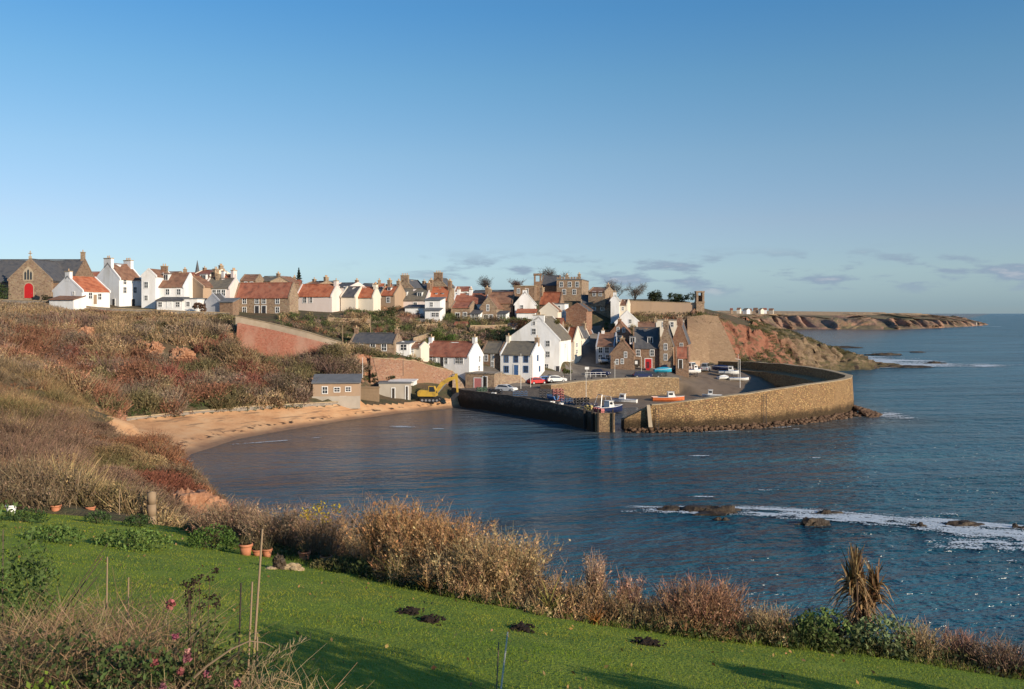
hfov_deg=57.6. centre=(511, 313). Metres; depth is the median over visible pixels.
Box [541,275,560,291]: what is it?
church
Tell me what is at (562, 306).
house
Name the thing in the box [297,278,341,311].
house
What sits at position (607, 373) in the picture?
parked car
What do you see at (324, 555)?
plant pot
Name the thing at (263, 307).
door
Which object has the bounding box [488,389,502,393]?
creel stack
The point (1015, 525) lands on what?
sea rock
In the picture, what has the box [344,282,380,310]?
house
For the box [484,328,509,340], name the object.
bush
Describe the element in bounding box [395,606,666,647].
soil crumbs
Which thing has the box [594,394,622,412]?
boat
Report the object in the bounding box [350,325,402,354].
house
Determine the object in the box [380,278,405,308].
house
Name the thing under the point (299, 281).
house
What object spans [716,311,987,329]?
coast
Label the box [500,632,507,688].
garden cane
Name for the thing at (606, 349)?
window
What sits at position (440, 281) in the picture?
house
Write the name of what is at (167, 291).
window
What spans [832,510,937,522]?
sea foam
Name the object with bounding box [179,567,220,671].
seed head plant
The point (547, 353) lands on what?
window
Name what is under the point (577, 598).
dry hedge
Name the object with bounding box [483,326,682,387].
quay road
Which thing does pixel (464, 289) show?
house
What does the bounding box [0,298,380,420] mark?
cliff scrub
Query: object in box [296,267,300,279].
conifer tree
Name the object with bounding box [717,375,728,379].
boat
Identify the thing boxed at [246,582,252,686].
garden cane
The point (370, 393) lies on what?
fence
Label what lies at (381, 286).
house
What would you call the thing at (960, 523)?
sea rock
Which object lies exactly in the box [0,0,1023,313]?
sky
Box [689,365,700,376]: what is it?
boat
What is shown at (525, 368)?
window
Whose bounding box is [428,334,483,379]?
house
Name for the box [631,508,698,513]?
sea foam
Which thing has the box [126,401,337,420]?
beach wall
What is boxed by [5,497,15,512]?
plant pot
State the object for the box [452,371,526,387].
garden wall
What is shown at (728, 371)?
boat
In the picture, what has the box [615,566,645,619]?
plume grass
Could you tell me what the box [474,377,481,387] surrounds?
door
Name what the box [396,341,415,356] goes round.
extension
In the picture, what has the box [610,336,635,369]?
house
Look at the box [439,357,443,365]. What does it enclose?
door
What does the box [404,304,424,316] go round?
house
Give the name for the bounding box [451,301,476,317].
house
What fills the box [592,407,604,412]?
creel stack
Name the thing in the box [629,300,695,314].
castle wall
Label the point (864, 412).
pier foot rubble
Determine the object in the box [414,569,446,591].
spiky plant
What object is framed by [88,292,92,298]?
window
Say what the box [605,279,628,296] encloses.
bare tree
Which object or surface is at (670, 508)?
sea rock
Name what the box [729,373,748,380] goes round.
boat
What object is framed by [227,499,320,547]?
dry shrub
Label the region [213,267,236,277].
house
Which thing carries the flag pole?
on the quay road
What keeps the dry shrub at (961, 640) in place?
on the hillside
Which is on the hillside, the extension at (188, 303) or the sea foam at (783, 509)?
the extension at (188, 303)
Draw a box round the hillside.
[1,299,784,647]
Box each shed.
[47,295,85,309]
[205,293,224,311]
[397,316,413,322]
[465,371,502,387]
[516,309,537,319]
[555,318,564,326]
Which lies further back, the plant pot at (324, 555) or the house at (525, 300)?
the house at (525, 300)
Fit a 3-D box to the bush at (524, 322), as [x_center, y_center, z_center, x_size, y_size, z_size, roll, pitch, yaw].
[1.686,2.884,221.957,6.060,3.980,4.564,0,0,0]
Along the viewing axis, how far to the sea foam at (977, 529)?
76.57 m
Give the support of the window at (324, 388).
in the beach hut
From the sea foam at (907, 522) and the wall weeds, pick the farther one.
the wall weeds
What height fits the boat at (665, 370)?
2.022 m
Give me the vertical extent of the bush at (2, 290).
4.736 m
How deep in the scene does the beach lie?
142.08 m
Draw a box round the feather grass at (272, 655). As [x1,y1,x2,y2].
[77,618,311,688]
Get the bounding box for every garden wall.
[327,317,369,322]
[412,333,429,341]
[415,323,437,329]
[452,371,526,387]
[469,325,506,330]
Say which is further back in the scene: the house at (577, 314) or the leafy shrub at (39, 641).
the house at (577, 314)
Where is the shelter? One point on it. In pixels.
(230, 305)
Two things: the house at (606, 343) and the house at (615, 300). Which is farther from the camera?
the house at (615, 300)
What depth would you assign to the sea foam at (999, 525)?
78.72 m
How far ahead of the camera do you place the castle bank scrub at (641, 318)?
257.89 m
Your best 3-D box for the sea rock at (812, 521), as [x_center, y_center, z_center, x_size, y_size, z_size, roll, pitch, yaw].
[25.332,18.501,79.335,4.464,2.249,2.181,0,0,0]
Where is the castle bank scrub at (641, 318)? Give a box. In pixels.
[633,311,722,323]
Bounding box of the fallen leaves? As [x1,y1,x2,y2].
[2,521,1011,688]
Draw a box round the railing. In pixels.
[585,372,606,376]
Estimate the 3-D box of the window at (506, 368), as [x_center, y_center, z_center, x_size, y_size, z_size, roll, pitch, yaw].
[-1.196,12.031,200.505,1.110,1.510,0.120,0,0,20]
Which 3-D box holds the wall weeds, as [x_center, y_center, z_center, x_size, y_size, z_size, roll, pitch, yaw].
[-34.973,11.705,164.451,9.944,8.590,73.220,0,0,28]
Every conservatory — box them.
[469,309,482,319]
[496,311,509,319]
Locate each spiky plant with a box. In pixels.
[371,554,419,581]
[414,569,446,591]
[531,579,573,612]
[583,603,608,624]
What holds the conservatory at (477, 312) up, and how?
on the hillside
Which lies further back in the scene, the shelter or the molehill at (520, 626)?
the shelter
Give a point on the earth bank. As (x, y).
(203, 496)
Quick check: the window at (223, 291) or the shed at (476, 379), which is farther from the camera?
the window at (223, 291)
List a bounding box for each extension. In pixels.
[182,298,206,310]
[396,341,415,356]
[424,308,442,321]
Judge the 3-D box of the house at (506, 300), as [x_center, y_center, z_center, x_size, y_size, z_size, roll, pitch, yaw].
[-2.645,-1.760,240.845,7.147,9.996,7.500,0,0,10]
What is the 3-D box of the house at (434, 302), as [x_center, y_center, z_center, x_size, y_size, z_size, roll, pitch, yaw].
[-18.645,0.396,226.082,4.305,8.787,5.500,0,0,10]
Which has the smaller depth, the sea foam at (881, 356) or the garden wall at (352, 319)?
the garden wall at (352, 319)
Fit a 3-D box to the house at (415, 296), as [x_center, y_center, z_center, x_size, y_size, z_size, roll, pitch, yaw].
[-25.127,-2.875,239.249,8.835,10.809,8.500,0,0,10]
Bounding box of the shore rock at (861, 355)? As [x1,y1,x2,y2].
[852,352,867,358]
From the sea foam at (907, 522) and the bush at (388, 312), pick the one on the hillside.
the bush at (388, 312)
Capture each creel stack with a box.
[476,387,486,390]
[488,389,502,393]
[513,391,526,395]
[539,389,549,397]
[552,388,563,400]
[560,398,572,403]
[574,397,589,404]
[584,405,592,410]
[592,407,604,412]
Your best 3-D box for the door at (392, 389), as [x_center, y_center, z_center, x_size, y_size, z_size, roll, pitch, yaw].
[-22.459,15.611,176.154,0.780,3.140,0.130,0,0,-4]
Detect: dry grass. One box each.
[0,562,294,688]
[5,626,263,688]
[20,642,367,688]
[736,599,801,644]
[882,614,957,658]
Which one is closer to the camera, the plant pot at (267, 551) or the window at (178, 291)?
the plant pot at (267, 551)
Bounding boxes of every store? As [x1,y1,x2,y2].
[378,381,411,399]
[675,346,688,376]
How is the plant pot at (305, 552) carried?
on the hillside
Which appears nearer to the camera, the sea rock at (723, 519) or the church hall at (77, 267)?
the sea rock at (723, 519)
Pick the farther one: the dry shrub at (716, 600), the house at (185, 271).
the house at (185, 271)
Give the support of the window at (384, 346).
in the house at (387, 342)
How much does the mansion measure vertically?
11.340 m
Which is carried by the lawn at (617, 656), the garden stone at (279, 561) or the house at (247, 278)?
the garden stone at (279, 561)
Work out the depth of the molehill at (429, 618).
17.79 m
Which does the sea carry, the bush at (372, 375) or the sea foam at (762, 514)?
the sea foam at (762, 514)
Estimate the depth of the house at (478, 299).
243.86 m
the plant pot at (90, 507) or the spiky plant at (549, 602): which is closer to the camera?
the spiky plant at (549, 602)
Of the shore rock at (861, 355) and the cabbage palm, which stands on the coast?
the shore rock at (861, 355)
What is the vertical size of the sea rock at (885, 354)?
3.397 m
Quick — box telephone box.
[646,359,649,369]
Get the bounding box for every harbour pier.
[451,386,615,431]
[621,361,853,431]
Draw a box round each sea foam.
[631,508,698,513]
[679,506,761,508]
[735,510,846,519]
[742,506,820,513]
[790,513,894,523]
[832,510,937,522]
[851,516,977,535]
[868,356,901,357]
[868,358,952,364]
[881,412,913,418]
[890,516,992,526]
[899,364,1009,366]
[908,524,1023,539]
[928,537,1023,551]
[941,520,1023,528]
[974,528,1023,537]
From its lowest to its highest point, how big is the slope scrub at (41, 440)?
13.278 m
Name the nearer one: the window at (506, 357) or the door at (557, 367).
the window at (506, 357)
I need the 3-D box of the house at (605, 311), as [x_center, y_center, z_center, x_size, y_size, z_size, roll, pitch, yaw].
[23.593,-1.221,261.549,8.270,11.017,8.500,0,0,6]
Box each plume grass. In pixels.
[582,548,613,613]
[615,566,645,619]
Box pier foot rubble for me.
[624,405,882,432]
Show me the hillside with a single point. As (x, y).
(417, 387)
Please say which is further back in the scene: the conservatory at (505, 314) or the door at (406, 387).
the conservatory at (505, 314)
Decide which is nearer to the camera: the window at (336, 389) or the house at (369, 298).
the window at (336, 389)
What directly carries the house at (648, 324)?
on the hillside
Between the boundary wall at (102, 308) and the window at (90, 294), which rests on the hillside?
the boundary wall at (102, 308)
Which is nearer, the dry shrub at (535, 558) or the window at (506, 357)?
the dry shrub at (535, 558)
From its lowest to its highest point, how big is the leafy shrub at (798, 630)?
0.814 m
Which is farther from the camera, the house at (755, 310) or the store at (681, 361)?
the house at (755, 310)
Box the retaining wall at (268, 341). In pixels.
[237,323,328,358]
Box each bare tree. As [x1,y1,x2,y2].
[476,276,494,288]
[507,279,526,287]
[540,266,564,277]
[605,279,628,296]
[625,282,647,300]
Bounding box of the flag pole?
[530,355,530,386]
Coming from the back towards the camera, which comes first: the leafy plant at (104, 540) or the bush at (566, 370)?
the bush at (566, 370)
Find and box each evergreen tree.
[647,290,662,301]
[667,292,694,301]
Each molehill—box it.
[403,607,417,613]
[421,615,438,622]
[513,623,529,630]
[639,639,657,645]
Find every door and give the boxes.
[24,283,33,297]
[93,294,96,303]
[131,298,135,305]
[167,301,171,307]
[254,305,259,312]
[261,305,265,312]
[391,387,394,397]
[405,386,408,399]
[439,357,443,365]
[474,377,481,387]
[482,376,487,386]
[513,364,518,374]
[555,365,559,371]
[644,358,651,367]
[678,359,682,367]
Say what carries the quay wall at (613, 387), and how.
on the harbour bed
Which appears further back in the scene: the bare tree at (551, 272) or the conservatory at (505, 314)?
the bare tree at (551, 272)
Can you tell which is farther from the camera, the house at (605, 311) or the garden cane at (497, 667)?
the house at (605, 311)
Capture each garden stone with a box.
[272,553,286,569]
[284,563,304,570]
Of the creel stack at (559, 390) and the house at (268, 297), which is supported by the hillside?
the house at (268, 297)
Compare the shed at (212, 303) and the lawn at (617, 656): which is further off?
the shed at (212, 303)
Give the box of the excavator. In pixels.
[417,373,458,402]
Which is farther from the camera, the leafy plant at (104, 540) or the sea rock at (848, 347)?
the sea rock at (848, 347)
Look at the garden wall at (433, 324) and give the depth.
213.30 m
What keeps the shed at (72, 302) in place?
on the hillside
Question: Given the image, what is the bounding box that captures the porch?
[155,297,189,310]
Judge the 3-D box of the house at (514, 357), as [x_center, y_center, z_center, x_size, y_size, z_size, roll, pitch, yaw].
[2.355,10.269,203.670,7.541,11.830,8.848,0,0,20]
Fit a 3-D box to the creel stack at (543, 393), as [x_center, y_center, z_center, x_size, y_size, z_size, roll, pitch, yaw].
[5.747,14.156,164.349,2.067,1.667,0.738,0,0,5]
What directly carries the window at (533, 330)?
in the house at (555, 340)
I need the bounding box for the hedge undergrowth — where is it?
[180,518,1023,678]
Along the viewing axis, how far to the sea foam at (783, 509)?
85.17 m
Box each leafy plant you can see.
[3,508,50,523]
[20,523,85,543]
[83,509,112,524]
[87,527,173,551]
[122,513,153,527]
[308,558,345,572]
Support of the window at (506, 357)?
in the house at (514, 357)
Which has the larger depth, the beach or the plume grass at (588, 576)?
the beach
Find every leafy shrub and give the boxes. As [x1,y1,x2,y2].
[0,499,122,654]
[0,620,124,688]
[23,671,79,688]
[65,638,190,688]
[184,523,239,551]
[777,617,824,651]
[787,605,861,652]
[843,613,926,660]
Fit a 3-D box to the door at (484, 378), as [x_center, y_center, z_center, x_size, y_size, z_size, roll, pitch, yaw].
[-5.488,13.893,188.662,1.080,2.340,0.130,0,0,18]
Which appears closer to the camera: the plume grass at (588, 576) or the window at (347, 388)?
the plume grass at (588, 576)
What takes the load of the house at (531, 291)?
on the hillside
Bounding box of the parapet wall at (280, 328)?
[235,315,341,344]
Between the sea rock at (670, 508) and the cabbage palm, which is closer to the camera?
the cabbage palm
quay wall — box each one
[540,377,678,398]
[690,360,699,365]
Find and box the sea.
[185,314,1023,658]
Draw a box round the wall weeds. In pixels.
[125,351,419,416]
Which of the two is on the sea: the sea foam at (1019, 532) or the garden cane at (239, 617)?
the sea foam at (1019, 532)
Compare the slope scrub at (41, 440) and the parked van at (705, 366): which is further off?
the parked van at (705, 366)
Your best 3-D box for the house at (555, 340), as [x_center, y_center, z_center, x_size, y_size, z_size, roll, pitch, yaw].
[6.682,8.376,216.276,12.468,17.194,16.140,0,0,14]
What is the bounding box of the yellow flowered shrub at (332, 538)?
[283,500,361,555]
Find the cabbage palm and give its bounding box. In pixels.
[805,543,903,650]
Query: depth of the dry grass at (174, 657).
7.99 m
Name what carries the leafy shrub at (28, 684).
on the lawn at (617, 656)
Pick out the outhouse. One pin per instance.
(420, 349)
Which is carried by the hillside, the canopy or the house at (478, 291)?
the house at (478, 291)
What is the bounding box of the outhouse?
[411,342,429,361]
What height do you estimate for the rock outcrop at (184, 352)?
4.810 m
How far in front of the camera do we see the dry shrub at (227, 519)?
33.18 m
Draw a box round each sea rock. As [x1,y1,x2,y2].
[656,505,680,510]
[680,505,740,515]
[712,517,729,520]
[794,517,830,526]
[816,509,843,514]
[833,346,862,347]
[864,353,901,355]
[877,364,931,367]
[910,522,926,526]
[922,361,946,363]
[942,520,984,526]
[1010,523,1023,529]
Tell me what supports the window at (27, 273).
in the church at (30, 278)
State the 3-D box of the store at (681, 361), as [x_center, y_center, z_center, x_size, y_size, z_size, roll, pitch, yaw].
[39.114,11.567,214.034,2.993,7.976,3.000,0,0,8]
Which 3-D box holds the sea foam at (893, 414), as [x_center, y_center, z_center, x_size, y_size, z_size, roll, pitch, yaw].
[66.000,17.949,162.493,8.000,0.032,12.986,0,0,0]
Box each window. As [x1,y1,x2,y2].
[23,267,32,280]
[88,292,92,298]
[144,281,148,287]
[165,289,169,294]
[176,289,180,294]
[221,289,225,295]
[242,298,246,303]
[275,298,279,303]
[322,386,327,393]
[334,387,339,391]
[345,386,350,391]
[381,344,386,350]
[400,344,406,350]
[504,355,508,362]
[504,366,508,372]
[523,366,527,372]
[531,328,535,334]
[545,340,549,346]
[545,351,549,357]
[598,347,602,352]
[604,347,608,352]
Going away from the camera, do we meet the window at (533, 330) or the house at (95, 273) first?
the window at (533, 330)
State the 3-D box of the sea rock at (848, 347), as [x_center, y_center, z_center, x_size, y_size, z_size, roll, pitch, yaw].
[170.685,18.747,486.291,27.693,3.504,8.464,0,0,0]
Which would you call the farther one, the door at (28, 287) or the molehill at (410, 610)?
the door at (28, 287)
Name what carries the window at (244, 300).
in the house at (268, 297)
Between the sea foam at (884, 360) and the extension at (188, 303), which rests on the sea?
the sea foam at (884, 360)
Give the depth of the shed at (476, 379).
189.27 m
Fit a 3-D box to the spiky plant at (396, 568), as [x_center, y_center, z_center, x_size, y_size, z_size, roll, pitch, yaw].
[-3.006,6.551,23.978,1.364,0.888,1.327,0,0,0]
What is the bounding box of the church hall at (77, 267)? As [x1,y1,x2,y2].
[0,250,93,298]
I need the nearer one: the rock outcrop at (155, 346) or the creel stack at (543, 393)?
the creel stack at (543, 393)
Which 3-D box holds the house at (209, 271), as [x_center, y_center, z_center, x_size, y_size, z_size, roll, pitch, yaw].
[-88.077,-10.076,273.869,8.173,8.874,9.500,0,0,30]
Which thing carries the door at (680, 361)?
in the store at (681, 361)
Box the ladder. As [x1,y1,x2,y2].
[763,394,766,423]
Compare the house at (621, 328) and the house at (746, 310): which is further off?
the house at (746, 310)
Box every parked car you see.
[495,384,517,390]
[527,377,546,383]
[539,376,555,381]
[547,375,566,381]
[591,369,610,375]
[598,357,607,362]
[632,371,652,376]
[644,371,661,376]
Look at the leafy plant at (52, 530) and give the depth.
25.36 m
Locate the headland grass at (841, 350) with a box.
[700,311,855,362]
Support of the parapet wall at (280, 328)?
on the hillside
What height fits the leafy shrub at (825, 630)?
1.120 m
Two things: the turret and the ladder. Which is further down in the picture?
the ladder
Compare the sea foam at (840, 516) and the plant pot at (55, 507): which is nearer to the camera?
the plant pot at (55, 507)
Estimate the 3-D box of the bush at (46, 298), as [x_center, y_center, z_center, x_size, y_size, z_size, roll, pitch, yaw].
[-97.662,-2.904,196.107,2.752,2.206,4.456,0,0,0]
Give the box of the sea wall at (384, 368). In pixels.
[370,357,451,385]
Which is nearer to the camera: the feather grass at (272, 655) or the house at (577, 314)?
the feather grass at (272, 655)
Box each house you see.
[52,269,110,307]
[92,271,99,276]
[97,256,140,306]
[140,264,169,308]
[158,273,192,297]
[183,267,195,275]
[193,270,216,299]
[195,264,230,277]
[199,272,238,297]
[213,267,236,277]
[234,282,298,313]
[240,274,263,282]
[263,272,288,281]
[281,276,298,291]
[293,275,301,287]
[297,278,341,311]
[306,275,333,283]
[339,278,366,291]
[340,286,362,310]
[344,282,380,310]
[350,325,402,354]
[362,283,372,287]
[372,278,385,292]
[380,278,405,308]
[400,273,424,287]
[403,281,431,306]
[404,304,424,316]
[421,279,426,287]
[424,297,446,318]
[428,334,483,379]
[429,278,453,310]
[433,271,454,295]
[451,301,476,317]
[454,286,471,296]
[454,286,488,308]
[473,290,513,292]
[479,296,503,319]
[482,341,505,369]
[487,287,516,316]
[500,333,544,383]
[511,312,571,371]
[514,286,536,300]
[514,287,536,316]
[539,286,563,309]
[539,302,561,317]
[555,303,568,319]
[565,303,592,329]
[568,327,581,362]
[577,321,589,345]
[581,294,610,318]
[588,283,613,306]
[596,328,621,363]
[610,290,619,322]
[610,317,630,339]
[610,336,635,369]
[614,310,639,326]
[619,299,630,316]
[629,327,659,367]
[637,316,657,326]
[658,318,674,372]
[673,315,690,364]
[743,308,749,313]
[753,308,757,313]
[758,308,763,313]
[769,308,773,313]
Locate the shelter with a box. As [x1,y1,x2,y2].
[218,298,240,314]
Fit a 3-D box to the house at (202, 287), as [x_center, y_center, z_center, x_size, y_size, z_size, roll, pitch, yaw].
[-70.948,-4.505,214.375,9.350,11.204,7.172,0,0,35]
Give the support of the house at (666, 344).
on the quay road
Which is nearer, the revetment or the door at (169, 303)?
the door at (169, 303)
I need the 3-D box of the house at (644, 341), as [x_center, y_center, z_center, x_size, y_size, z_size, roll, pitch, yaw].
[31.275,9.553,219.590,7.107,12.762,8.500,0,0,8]
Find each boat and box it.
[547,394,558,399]
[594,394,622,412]
[612,393,637,402]
[651,391,683,401]
[653,367,671,375]
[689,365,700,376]
[702,390,721,396]
[712,365,727,372]
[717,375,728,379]
[719,366,738,376]
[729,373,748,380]
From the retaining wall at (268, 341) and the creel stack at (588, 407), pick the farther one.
the retaining wall at (268, 341)
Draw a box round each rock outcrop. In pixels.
[77,325,97,340]
[144,340,164,355]
[167,346,196,361]
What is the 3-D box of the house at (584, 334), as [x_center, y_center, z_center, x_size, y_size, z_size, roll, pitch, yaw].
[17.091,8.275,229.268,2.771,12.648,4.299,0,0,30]
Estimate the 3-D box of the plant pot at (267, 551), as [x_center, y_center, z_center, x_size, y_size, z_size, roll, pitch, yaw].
[-7.366,6.978,27.839,0.420,0.656,0.474,0,0,-33]
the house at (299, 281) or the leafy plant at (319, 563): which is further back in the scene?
the house at (299, 281)
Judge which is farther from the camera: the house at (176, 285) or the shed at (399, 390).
the house at (176, 285)
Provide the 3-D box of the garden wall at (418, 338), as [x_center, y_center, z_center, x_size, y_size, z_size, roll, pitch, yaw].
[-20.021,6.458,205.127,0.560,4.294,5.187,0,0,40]
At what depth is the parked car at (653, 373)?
204.26 m
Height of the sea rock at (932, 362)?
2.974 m
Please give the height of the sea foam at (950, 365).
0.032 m
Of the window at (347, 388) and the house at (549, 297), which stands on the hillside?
the house at (549, 297)
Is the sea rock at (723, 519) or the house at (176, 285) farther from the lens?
the house at (176, 285)
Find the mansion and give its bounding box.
[556,272,588,300]
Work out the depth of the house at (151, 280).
205.84 m
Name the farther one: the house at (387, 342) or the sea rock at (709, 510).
the house at (387, 342)
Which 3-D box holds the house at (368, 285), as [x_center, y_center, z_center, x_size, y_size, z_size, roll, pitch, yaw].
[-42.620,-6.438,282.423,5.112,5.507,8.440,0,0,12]
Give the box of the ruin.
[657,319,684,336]
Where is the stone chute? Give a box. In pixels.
[647,405,652,426]
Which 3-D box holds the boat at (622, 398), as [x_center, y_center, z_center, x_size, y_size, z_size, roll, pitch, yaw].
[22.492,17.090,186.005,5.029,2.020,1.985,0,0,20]
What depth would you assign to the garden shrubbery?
210.49 m
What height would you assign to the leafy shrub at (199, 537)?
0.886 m
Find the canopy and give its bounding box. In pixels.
[389,379,417,385]
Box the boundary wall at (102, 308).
[0,299,228,314]
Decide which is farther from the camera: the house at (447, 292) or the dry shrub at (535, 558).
the house at (447, 292)
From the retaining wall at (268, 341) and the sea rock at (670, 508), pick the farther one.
the retaining wall at (268, 341)
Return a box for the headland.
[684,312,898,370]
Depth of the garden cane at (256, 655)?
8.64 m
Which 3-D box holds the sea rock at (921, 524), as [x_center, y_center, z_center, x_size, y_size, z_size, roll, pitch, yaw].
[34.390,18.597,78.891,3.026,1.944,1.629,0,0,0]
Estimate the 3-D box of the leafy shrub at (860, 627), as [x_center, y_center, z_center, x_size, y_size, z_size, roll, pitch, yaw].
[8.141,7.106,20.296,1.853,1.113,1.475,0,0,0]
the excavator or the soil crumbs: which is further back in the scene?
the excavator
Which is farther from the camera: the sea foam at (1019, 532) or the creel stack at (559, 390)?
the creel stack at (559, 390)
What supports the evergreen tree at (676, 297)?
on the hillside
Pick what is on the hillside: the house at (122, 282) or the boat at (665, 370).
the house at (122, 282)
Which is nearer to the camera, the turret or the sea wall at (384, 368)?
the sea wall at (384, 368)
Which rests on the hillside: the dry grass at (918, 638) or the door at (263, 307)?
the dry grass at (918, 638)
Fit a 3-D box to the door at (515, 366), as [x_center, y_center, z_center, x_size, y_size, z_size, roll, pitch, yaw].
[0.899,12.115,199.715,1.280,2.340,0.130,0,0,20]
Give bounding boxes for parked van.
[689,362,697,368]
[701,363,710,370]
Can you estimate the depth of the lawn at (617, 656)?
16.73 m
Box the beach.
[107,397,460,458]
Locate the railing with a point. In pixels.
(596, 372)
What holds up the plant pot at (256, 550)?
on the lawn at (617, 656)
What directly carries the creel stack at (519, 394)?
on the harbour pier at (533, 404)
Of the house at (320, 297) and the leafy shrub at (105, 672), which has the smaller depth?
the leafy shrub at (105, 672)
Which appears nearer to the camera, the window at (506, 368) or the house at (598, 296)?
the window at (506, 368)
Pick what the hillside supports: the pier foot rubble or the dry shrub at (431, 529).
the dry shrub at (431, 529)
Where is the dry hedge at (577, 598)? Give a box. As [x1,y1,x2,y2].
[179,494,1023,678]
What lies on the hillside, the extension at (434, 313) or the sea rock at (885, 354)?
the extension at (434, 313)
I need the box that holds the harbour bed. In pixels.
[583,362,775,407]
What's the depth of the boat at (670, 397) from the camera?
189.78 m
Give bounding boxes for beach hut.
[311,374,361,408]
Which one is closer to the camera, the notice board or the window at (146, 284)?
the window at (146, 284)
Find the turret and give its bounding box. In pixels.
[694,291,704,313]
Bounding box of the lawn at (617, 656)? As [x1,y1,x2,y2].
[0,509,1023,688]
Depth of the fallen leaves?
16.85 m
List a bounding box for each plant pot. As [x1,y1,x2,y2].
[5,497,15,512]
[50,497,62,511]
[84,497,96,509]
[238,532,252,555]
[252,538,262,555]
[258,537,274,556]
[298,539,310,561]
[320,542,333,561]
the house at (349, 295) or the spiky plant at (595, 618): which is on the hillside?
the house at (349, 295)
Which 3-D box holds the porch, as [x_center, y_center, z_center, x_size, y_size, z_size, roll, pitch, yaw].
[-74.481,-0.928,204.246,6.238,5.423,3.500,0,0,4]
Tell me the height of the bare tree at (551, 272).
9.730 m
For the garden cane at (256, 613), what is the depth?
9.03 m
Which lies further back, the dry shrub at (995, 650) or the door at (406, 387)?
the door at (406, 387)
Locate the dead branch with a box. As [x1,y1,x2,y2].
[181,640,273,688]
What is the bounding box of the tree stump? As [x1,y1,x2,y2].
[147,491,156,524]
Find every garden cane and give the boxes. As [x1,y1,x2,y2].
[105,557,107,632]
[127,577,128,632]
[237,583,241,677]
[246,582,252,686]
[250,529,262,688]
[256,632,257,688]
[496,642,498,688]
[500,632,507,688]
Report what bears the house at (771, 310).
on the coast
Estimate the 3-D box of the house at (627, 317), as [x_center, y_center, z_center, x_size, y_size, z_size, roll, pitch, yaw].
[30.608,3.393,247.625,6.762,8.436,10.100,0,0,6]
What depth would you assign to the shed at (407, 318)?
217.01 m
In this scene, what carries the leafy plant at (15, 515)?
on the lawn at (617, 656)
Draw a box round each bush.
[0,281,10,298]
[41,295,52,299]
[72,599,295,688]
[192,302,206,311]
[369,372,378,383]
[373,305,401,317]
[429,327,444,340]
[444,334,457,340]
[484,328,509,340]
[507,318,530,329]
[563,368,572,377]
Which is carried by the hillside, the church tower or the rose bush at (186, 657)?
the church tower
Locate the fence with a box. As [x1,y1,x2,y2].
[361,386,379,401]
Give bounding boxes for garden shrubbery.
[274,305,660,366]
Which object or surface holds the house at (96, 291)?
on the hillside
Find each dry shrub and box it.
[178,494,276,536]
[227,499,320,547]
[332,490,450,567]
[372,506,497,575]
[431,520,570,600]
[639,568,759,635]
[924,614,991,657]
[964,626,1023,677]
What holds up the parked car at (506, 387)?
on the harbour pier at (533, 404)
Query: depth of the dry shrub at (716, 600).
20.60 m
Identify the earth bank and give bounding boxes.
[158,487,229,516]
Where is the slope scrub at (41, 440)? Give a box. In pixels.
[0,355,234,526]
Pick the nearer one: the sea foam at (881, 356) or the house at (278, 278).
the house at (278, 278)
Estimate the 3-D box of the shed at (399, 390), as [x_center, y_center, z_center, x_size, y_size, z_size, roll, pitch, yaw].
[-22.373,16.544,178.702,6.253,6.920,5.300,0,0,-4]
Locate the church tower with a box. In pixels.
[533,273,541,300]
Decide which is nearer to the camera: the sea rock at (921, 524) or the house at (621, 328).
the sea rock at (921, 524)
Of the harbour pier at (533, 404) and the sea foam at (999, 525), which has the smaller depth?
the sea foam at (999, 525)
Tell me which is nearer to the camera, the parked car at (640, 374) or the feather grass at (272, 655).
the feather grass at (272, 655)
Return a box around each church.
[7,251,64,299]
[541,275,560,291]
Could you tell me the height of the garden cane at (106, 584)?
1.636 m
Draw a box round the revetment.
[687,315,737,363]
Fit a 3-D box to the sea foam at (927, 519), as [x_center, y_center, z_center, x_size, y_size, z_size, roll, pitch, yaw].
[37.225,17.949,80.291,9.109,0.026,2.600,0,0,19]
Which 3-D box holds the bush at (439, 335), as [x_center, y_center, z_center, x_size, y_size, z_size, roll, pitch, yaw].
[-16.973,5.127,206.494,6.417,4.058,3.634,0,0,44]
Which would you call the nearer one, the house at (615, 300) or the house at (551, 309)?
the house at (551, 309)
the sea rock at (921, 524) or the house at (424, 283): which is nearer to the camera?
the sea rock at (921, 524)
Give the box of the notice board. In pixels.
[634,360,639,369]
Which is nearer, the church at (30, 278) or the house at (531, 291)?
the church at (30, 278)
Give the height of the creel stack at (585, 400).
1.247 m
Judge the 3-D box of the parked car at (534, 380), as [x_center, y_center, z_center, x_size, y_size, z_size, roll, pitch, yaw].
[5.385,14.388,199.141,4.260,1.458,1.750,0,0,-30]

